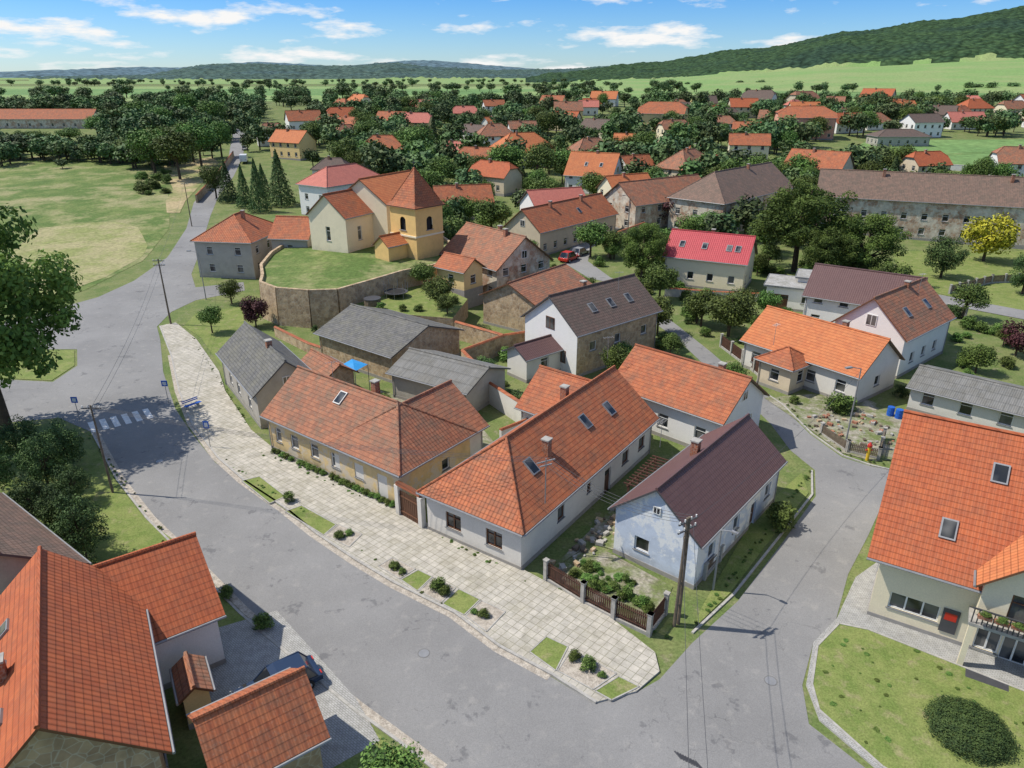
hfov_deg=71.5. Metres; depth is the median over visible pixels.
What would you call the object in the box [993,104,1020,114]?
walls
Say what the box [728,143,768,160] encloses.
walls
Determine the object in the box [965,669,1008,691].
door mat
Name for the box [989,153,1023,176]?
walls
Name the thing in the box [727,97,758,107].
roof
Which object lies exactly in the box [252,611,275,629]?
shrub
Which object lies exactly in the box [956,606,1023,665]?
balcony
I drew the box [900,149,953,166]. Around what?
roof
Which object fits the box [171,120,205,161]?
deciduous tree
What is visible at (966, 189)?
roof
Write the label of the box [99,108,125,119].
deciduous tree
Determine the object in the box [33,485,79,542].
deciduous tree
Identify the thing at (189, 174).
roadside bank
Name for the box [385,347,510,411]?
fibre cement shed
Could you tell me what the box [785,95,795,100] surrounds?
walls
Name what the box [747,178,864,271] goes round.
linden tree
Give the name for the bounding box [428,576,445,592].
shrub
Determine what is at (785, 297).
windows and doors
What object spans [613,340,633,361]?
deciduous tree
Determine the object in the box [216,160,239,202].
spruce tree
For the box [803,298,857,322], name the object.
walls
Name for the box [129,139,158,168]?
deciduous tree
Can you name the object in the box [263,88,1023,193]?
distant trees
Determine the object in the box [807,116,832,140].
deciduous tree
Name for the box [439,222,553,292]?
weathered farmhouse
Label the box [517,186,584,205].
roof
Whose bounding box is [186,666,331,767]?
tiled garage
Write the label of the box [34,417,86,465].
deciduous tree
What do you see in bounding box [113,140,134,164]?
deciduous tree
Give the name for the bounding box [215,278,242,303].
deciduous tree
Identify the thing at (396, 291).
trampoline
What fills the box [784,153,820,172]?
deciduous tree
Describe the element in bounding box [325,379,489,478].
wing roof
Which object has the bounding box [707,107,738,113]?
roof
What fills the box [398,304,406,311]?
garden bush
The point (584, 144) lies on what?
roof
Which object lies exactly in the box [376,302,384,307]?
garden bush
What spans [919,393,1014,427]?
windows and doors
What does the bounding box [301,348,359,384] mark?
red tiled shed
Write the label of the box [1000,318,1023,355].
purple plum tree
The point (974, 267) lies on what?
garden lawn
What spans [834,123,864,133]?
walls
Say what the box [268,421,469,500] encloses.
walls
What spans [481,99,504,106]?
roof
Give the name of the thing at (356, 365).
blue tarpaulin canopy
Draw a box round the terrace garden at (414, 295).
[356,284,467,326]
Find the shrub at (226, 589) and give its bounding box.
[218,583,233,599]
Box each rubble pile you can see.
[549,508,615,571]
[807,412,896,446]
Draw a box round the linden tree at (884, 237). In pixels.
[836,213,913,264]
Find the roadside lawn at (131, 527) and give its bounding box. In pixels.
[0,445,171,562]
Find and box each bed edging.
[241,476,283,504]
[285,505,336,534]
[325,524,361,546]
[378,557,415,578]
[401,569,432,590]
[418,577,455,602]
[442,589,479,614]
[465,600,505,631]
[529,636,568,670]
[557,650,616,689]
[595,676,639,701]
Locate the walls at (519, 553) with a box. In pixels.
[426,428,650,569]
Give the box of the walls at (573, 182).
[565,158,622,193]
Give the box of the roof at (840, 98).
[826,95,845,101]
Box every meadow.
[0,151,168,307]
[10,222,147,294]
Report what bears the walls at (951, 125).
on the ground at (676, 644)
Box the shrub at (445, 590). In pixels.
[439,584,450,596]
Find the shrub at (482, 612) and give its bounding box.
[476,607,489,618]
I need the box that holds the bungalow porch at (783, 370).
[753,346,811,394]
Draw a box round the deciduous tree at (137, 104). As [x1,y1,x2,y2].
[121,97,149,122]
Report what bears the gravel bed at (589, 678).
on the pavement at (536, 609)
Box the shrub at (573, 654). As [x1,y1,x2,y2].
[568,648,581,661]
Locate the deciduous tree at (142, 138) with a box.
[122,125,166,172]
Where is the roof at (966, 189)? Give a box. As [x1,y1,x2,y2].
[817,168,1023,207]
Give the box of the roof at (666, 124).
[655,118,688,129]
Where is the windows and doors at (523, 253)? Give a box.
[486,250,544,290]
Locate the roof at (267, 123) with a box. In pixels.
[261,121,280,128]
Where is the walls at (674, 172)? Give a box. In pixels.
[662,169,678,176]
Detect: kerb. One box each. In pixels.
[91,431,435,767]
[159,326,596,703]
[691,470,812,633]
[769,395,889,469]
[811,622,1023,767]
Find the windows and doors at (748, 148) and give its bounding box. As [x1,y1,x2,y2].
[734,146,764,149]
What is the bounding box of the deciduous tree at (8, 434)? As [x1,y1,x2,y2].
[0,414,38,465]
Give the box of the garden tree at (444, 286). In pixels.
[421,275,456,306]
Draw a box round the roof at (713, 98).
[708,95,717,103]
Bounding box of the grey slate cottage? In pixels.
[215,321,310,428]
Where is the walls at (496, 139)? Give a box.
[483,137,500,146]
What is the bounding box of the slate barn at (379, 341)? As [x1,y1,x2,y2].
[313,303,464,382]
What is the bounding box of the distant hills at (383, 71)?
[28,62,608,81]
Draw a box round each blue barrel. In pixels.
[886,405,894,416]
[895,408,903,418]
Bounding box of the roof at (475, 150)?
[457,145,494,156]
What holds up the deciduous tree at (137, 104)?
on the ground at (676, 644)
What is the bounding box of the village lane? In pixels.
[563,227,619,280]
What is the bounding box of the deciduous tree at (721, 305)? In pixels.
[702,290,761,336]
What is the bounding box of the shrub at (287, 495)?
[283,491,294,502]
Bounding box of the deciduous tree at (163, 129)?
[154,124,174,136]
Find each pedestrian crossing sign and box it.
[70,397,80,421]
[161,381,168,403]
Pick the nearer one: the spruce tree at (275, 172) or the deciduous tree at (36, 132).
the spruce tree at (275, 172)
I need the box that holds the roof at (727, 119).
[717,114,734,123]
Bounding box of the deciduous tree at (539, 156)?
[516,143,562,172]
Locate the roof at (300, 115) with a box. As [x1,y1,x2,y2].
[284,109,320,121]
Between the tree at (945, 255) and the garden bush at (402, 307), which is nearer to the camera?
the garden bush at (402, 307)
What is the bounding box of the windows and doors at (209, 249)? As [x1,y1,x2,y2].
[206,240,270,272]
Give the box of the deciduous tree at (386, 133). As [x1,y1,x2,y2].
[377,130,401,137]
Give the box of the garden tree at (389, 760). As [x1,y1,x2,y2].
[357,737,424,767]
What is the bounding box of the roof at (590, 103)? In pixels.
[578,99,598,106]
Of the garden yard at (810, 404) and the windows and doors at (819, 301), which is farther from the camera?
the windows and doors at (819, 301)
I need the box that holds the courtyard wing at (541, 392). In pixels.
[514,365,590,419]
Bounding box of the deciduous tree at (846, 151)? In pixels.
[829,149,856,169]
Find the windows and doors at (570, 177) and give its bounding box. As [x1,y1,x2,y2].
[568,166,618,190]
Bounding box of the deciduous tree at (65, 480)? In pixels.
[48,463,91,500]
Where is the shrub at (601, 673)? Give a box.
[596,670,606,677]
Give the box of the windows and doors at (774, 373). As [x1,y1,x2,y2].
[768,368,803,383]
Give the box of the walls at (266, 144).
[257,133,269,146]
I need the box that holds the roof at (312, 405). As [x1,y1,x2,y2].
[259,365,477,477]
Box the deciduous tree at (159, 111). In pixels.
[149,105,176,118]
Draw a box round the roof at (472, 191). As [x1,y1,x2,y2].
[432,183,494,204]
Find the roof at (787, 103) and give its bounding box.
[783,99,800,105]
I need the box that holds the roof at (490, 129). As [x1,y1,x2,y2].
[477,122,511,136]
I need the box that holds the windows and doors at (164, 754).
[163,753,167,766]
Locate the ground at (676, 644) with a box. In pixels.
[0,80,1023,767]
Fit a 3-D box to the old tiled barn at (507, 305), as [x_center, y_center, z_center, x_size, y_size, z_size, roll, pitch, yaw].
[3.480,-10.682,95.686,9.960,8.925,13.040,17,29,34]
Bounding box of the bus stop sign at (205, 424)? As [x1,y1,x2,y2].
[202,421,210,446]
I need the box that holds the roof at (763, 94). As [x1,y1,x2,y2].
[740,89,777,99]
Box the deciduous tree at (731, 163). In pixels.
[715,156,757,169]
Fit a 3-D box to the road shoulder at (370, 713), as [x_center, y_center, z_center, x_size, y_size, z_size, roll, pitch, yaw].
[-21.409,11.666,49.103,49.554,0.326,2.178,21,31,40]
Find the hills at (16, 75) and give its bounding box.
[0,60,572,79]
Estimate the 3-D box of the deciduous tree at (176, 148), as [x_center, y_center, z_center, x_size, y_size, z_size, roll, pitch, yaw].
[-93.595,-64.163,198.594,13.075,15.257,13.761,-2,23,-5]
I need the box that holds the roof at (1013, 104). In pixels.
[994,99,1023,108]
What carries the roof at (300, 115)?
on the walls at (296, 124)
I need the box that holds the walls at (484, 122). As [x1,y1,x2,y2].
[481,118,486,125]
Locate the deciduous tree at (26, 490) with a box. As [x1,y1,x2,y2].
[6,472,60,519]
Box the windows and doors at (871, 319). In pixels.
[865,313,935,363]
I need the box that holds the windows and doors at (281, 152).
[272,142,297,156]
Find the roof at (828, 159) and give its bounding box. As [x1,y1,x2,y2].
[784,148,854,169]
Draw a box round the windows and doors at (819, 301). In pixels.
[811,299,848,318]
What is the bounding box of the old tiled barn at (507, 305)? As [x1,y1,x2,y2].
[478,263,591,331]
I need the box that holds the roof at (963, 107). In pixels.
[958,105,970,110]
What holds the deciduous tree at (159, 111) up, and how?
on the ground at (676, 644)
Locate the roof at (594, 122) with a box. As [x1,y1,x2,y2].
[580,117,611,129]
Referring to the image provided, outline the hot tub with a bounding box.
[363,295,380,306]
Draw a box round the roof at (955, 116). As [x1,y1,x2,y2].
[942,110,985,122]
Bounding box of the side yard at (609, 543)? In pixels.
[554,450,681,567]
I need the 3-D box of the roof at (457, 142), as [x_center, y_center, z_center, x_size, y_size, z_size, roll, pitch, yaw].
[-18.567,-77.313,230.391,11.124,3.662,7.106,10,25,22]
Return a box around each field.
[0,81,548,83]
[0,86,578,100]
[1,89,569,94]
[582,90,1000,101]
[735,91,1022,97]
[860,139,1023,164]
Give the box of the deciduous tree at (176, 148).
[148,125,200,179]
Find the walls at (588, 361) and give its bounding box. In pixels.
[576,314,656,375]
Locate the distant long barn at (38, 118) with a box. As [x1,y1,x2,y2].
[0,109,99,128]
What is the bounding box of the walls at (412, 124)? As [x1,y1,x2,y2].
[407,117,434,135]
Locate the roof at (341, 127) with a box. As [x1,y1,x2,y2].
[336,123,353,132]
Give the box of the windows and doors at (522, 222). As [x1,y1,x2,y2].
[520,220,611,250]
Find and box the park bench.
[181,396,201,409]
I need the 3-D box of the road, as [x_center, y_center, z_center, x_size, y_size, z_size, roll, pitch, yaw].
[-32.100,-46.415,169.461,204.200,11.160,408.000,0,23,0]
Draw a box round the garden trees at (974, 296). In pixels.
[445,230,1013,374]
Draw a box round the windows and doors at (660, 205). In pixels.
[609,202,661,226]
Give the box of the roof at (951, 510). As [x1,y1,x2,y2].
[866,409,1023,593]
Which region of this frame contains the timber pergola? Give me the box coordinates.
[624,455,668,492]
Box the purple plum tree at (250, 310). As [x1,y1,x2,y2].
[238,295,269,326]
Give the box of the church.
[305,160,444,261]
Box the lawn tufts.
[823,638,1023,743]
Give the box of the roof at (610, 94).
[590,90,618,98]
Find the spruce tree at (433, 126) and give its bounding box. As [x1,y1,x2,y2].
[429,114,438,140]
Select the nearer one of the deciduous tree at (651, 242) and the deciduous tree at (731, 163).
the deciduous tree at (651, 242)
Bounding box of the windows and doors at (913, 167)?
[902,164,945,171]
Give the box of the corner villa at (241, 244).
[189,210,311,278]
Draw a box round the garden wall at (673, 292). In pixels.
[664,287,758,301]
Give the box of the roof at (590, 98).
[582,97,598,99]
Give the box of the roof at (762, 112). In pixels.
[757,109,770,118]
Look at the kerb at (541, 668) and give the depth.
45.34 m
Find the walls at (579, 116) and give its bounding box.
[551,114,581,130]
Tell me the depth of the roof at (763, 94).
398.40 m
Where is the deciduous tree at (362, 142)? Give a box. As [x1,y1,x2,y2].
[352,138,387,150]
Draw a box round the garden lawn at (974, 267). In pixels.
[893,251,1023,309]
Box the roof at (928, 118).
[899,113,945,133]
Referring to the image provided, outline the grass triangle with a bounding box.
[1,350,74,379]
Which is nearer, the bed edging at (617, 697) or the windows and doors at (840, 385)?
the bed edging at (617, 697)
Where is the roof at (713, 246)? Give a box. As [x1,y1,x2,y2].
[662,228,757,265]
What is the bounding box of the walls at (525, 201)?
[520,193,533,209]
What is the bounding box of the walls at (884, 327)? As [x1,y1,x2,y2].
[835,300,948,378]
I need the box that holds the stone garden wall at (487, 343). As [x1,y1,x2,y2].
[455,321,503,359]
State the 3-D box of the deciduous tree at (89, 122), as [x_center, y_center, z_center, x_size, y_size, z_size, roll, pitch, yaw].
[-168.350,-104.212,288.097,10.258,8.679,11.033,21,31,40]
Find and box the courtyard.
[380,391,492,447]
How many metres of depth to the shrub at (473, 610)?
43.07 m
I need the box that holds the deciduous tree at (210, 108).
[194,98,228,119]
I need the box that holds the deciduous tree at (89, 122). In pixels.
[81,116,104,133]
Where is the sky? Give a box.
[0,0,1023,71]
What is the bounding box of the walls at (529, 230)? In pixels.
[505,211,615,254]
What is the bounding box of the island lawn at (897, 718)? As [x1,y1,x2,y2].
[813,624,1023,767]
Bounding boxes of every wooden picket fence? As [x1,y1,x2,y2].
[543,557,670,637]
[719,333,758,374]
[819,422,887,459]
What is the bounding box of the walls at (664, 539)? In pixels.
[613,473,777,589]
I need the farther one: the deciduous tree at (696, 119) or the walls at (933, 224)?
the deciduous tree at (696, 119)
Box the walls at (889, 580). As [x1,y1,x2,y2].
[867,564,1003,656]
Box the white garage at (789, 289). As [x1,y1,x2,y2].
[764,268,811,311]
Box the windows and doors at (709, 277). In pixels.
[674,270,750,284]
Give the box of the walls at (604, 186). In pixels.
[598,178,611,195]
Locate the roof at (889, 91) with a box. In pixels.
[859,87,896,96]
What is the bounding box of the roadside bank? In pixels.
[163,157,218,212]
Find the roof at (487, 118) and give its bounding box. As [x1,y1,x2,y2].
[480,115,494,123]
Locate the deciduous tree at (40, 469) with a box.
[12,432,67,483]
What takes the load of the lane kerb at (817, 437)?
on the ground at (676, 644)
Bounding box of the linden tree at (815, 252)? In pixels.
[802,226,860,266]
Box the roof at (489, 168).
[470,159,523,178]
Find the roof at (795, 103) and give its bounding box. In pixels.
[788,101,820,105]
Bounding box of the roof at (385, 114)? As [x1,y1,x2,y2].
[376,110,406,119]
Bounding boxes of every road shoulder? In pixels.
[93,431,446,767]
[168,355,550,679]
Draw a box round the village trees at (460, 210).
[342,146,1023,257]
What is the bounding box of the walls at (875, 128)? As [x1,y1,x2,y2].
[865,123,886,130]
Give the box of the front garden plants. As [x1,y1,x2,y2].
[568,558,654,613]
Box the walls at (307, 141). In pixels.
[269,132,316,160]
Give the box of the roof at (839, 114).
[836,111,859,123]
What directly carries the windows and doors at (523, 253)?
in the weathered farmhouse at (504, 256)
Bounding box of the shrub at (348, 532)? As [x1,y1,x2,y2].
[345,528,353,535]
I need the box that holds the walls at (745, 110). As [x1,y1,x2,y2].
[728,100,757,117]
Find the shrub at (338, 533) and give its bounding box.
[333,529,345,538]
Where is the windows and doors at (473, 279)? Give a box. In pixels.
[448,274,475,284]
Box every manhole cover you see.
[418,649,429,657]
[764,676,777,685]
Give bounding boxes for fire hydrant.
[865,442,872,460]
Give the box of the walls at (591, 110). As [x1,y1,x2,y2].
[582,107,597,115]
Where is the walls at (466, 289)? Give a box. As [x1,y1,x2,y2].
[438,261,482,308]
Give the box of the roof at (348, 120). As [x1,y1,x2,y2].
[338,115,357,124]
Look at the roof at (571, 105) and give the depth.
339.40 m
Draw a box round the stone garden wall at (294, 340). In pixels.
[274,326,320,352]
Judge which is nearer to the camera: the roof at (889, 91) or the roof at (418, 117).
the roof at (418, 117)
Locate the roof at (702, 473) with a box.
[607,413,787,549]
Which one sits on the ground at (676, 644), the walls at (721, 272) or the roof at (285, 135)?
the walls at (721, 272)
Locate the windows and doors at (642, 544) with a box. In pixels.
[632,483,769,561]
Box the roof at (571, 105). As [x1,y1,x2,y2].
[553,100,583,110]
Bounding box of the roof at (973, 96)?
[966,94,982,99]
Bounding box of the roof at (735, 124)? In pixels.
[732,120,757,129]
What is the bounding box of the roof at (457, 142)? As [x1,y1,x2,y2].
[446,139,461,149]
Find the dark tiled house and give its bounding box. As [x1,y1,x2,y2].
[0,492,91,594]
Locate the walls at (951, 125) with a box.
[943,113,974,129]
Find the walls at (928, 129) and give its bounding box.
[898,115,943,137]
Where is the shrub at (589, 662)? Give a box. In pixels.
[579,654,596,671]
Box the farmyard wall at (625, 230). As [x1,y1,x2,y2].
[607,222,644,256]
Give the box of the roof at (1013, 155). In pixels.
[989,145,1023,164]
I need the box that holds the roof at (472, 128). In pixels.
[462,123,483,132]
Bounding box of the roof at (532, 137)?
[489,131,561,151]
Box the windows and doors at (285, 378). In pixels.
[230,374,289,410]
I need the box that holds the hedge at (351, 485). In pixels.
[270,448,394,507]
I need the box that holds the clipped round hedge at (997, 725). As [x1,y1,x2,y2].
[923,691,1019,766]
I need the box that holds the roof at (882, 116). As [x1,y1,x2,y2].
[874,111,890,122]
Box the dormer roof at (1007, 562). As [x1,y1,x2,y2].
[973,534,1023,587]
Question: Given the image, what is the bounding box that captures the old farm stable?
[604,174,700,228]
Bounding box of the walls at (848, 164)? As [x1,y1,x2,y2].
[791,156,852,177]
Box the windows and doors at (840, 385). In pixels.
[750,351,879,393]
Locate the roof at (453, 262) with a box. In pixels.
[433,251,486,273]
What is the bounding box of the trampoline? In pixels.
[383,280,407,299]
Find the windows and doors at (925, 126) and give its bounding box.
[905,124,940,135]
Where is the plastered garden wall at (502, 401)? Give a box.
[489,381,528,436]
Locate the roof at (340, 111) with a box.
[326,106,353,116]
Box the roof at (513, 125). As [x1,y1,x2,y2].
[507,119,536,129]
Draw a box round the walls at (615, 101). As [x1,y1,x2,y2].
[603,94,618,106]
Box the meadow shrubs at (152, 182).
[133,169,171,194]
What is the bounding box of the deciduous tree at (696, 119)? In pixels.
[687,116,701,124]
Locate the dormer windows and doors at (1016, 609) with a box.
[1006,595,1023,624]
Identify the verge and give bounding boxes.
[217,595,415,767]
[693,473,808,627]
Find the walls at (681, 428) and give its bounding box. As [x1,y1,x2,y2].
[643,382,762,446]
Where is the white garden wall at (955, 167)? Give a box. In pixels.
[950,164,967,170]
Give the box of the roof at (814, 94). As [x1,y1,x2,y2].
[784,90,819,99]
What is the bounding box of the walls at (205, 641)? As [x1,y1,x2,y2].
[156,622,226,689]
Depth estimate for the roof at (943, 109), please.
328.30 m
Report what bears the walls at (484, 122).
on the ground at (676, 644)
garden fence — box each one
[948,273,1020,293]
[948,303,968,315]
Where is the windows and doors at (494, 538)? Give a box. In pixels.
[445,436,644,551]
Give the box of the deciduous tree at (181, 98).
[171,92,196,106]
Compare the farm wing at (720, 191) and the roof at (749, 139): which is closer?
the farm wing at (720, 191)
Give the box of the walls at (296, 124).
[285,113,311,129]
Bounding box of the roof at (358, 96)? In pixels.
[347,93,367,100]
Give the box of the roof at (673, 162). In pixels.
[654,147,704,170]
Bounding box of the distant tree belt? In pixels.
[28,87,1007,109]
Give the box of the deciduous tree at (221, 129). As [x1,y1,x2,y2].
[206,120,233,156]
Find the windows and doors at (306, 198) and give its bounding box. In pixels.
[305,193,321,211]
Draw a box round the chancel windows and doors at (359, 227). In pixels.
[326,225,362,241]
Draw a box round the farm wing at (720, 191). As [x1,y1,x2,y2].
[667,161,794,231]
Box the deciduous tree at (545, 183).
[527,174,562,189]
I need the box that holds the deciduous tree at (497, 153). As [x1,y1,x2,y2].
[486,144,520,164]
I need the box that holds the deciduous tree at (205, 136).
[173,117,218,165]
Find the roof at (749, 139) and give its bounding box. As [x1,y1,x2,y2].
[727,132,770,145]
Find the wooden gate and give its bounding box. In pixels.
[394,480,425,527]
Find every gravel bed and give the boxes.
[326,525,360,545]
[380,558,413,577]
[420,578,453,601]
[467,601,503,629]
[559,654,614,687]
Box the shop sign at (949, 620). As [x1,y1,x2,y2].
[938,607,960,634]
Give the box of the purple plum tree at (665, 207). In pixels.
[658,197,674,219]
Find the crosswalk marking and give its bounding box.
[87,408,153,431]
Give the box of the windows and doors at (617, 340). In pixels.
[590,324,646,351]
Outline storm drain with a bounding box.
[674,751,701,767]
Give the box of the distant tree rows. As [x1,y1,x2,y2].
[300,98,1023,170]
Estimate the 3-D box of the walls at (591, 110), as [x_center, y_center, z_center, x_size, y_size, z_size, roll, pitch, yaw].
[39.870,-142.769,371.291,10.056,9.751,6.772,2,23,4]
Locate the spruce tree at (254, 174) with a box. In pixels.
[245,158,271,212]
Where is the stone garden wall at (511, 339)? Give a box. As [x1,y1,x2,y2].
[504,331,524,348]
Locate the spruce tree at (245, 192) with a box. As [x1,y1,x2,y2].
[235,163,252,207]
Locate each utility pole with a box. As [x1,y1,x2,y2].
[81,405,113,492]
[153,259,171,323]
[184,183,191,225]
[672,514,697,626]
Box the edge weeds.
[88,338,884,637]
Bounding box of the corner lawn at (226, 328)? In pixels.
[184,307,244,367]
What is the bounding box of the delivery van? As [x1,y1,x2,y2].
[239,154,247,163]
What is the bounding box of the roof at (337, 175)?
[295,163,379,187]
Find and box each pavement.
[161,322,659,702]
[806,563,1023,767]
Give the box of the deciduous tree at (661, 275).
[641,260,679,298]
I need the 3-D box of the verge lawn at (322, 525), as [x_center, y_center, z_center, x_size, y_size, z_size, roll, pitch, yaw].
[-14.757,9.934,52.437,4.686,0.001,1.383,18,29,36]
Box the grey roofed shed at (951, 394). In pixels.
[905,364,1023,432]
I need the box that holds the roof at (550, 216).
[503,192,618,233]
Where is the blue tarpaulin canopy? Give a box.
[344,359,369,388]
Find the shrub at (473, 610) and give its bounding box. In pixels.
[470,608,477,613]
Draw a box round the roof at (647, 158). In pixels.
[621,153,654,165]
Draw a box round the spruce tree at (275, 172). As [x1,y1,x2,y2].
[266,148,299,206]
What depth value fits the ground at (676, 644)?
84.54 m
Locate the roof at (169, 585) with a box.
[93,531,226,645]
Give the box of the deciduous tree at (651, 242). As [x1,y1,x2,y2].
[617,222,670,278]
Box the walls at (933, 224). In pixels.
[819,197,1023,249]
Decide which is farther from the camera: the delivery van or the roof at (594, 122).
the roof at (594, 122)
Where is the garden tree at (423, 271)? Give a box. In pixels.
[409,261,437,285]
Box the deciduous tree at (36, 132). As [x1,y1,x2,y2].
[24,130,51,136]
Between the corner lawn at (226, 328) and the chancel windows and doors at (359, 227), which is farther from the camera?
the chancel windows and doors at (359, 227)
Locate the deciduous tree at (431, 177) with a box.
[417,167,448,187]
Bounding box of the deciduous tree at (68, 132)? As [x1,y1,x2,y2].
[53,127,83,138]
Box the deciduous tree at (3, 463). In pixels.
[0,453,17,488]
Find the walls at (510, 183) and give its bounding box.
[481,169,521,196]
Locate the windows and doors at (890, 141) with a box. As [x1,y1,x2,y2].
[867,138,926,143]
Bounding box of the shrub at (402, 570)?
[398,568,405,574]
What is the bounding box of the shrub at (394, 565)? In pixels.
[388,559,401,570]
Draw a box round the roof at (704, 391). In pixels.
[618,343,769,425]
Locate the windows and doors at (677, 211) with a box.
[673,205,759,229]
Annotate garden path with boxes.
[939,295,1023,318]
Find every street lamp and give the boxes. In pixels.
[186,250,206,299]
[712,530,738,590]
[845,366,861,440]
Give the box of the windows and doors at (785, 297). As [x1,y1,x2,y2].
[769,293,805,308]
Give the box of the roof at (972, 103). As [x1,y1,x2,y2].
[957,98,994,108]
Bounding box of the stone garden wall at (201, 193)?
[195,151,233,202]
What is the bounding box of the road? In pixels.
[0,129,888,767]
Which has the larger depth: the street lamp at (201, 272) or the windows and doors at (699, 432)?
the street lamp at (201, 272)
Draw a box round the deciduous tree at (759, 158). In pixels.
[746,153,781,169]
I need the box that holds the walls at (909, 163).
[899,157,950,172]
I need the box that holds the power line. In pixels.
[82,190,858,767]
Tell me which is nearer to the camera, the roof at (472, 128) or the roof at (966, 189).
the roof at (966, 189)
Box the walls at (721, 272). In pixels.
[665,246,754,291]
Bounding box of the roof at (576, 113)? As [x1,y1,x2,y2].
[562,110,582,119]
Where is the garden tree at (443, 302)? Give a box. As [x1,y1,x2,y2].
[434,293,458,313]
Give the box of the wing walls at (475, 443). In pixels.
[334,432,481,498]
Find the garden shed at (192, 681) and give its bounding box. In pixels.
[169,651,215,729]
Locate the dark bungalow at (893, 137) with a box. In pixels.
[865,129,931,145]
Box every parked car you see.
[230,651,322,693]
[558,250,579,262]
[572,247,589,256]
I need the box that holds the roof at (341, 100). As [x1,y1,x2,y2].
[334,97,347,104]
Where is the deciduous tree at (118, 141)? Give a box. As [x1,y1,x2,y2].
[110,138,127,161]
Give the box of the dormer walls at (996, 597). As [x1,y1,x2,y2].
[976,573,1023,622]
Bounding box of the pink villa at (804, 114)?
[774,106,837,139]
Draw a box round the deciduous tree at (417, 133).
[393,123,437,145]
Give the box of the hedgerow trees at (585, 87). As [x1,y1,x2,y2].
[0,78,1020,97]
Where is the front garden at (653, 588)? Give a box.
[549,545,671,626]
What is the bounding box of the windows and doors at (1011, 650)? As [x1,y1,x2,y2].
[876,563,1023,665]
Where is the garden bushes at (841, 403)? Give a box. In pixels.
[311,256,1016,415]
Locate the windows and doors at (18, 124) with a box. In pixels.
[6,123,86,125]
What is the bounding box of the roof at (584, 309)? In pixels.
[520,273,662,348]
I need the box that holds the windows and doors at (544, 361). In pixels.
[541,357,547,366]
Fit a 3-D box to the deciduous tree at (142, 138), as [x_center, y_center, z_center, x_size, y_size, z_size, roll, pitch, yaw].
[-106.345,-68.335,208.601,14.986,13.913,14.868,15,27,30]
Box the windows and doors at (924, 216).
[821,210,1014,237]
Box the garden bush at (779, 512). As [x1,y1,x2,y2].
[765,501,797,532]
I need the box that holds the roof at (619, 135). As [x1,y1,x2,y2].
[613,132,635,141]
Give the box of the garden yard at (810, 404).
[765,394,901,460]
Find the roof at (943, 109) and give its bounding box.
[928,104,958,114]
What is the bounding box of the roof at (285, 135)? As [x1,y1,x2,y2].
[268,128,316,143]
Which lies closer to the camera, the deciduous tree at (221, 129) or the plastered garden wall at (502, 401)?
the plastered garden wall at (502, 401)
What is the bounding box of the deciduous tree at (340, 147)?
[325,136,359,158]
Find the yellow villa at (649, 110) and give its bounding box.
[636,101,688,130]
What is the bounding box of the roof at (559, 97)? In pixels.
[539,94,566,102]
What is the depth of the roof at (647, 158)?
198.62 m
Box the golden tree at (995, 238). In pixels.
[960,211,1020,260]
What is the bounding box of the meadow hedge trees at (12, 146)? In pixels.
[0,130,223,168]
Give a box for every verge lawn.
[243,477,282,502]
[287,506,334,533]
[402,570,430,589]
[443,589,478,613]
[531,637,566,669]
[597,677,636,698]
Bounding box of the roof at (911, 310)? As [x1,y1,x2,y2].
[830,277,956,353]
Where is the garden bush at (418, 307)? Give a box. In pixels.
[413,303,423,311]
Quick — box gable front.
[525,299,577,374]
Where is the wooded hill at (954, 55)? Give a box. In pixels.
[525,5,1023,92]
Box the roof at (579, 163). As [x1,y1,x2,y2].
[563,150,623,182]
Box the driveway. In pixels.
[209,611,379,767]
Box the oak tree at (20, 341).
[0,203,83,431]
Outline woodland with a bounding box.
[0,89,269,150]
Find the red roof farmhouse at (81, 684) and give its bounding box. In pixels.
[0,545,175,767]
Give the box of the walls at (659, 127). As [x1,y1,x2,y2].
[656,124,689,141]
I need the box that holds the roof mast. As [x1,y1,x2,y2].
[537,458,554,503]
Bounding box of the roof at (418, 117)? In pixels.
[399,111,431,122]
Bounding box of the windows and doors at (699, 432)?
[656,390,750,437]
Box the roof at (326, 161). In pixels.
[310,156,349,169]
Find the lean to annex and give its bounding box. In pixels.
[501,334,563,382]
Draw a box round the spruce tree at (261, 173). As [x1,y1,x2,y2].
[255,163,270,195]
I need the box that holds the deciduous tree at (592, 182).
[576,170,604,193]
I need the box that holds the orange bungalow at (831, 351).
[739,305,905,403]
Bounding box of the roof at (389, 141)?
[364,133,403,149]
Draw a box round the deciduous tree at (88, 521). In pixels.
[47,493,109,564]
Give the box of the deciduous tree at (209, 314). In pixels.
[195,304,223,332]
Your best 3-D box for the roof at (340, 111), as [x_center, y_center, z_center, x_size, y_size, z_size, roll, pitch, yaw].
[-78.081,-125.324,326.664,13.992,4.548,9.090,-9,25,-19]
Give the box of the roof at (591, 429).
[416,365,659,537]
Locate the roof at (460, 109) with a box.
[453,105,476,113]
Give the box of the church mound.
[259,236,449,327]
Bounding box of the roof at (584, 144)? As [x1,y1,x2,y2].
[566,136,603,150]
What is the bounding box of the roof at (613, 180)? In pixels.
[595,172,650,188]
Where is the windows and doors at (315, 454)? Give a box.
[276,428,450,481]
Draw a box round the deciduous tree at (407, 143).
[404,139,426,154]
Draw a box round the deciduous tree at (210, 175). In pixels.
[197,163,224,197]
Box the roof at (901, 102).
[892,99,915,105]
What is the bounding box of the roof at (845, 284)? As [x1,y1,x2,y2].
[801,263,927,312]
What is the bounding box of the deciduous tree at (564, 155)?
[551,145,570,166]
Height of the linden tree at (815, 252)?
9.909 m
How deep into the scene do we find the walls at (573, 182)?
182.53 m
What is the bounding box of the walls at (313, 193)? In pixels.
[298,184,352,215]

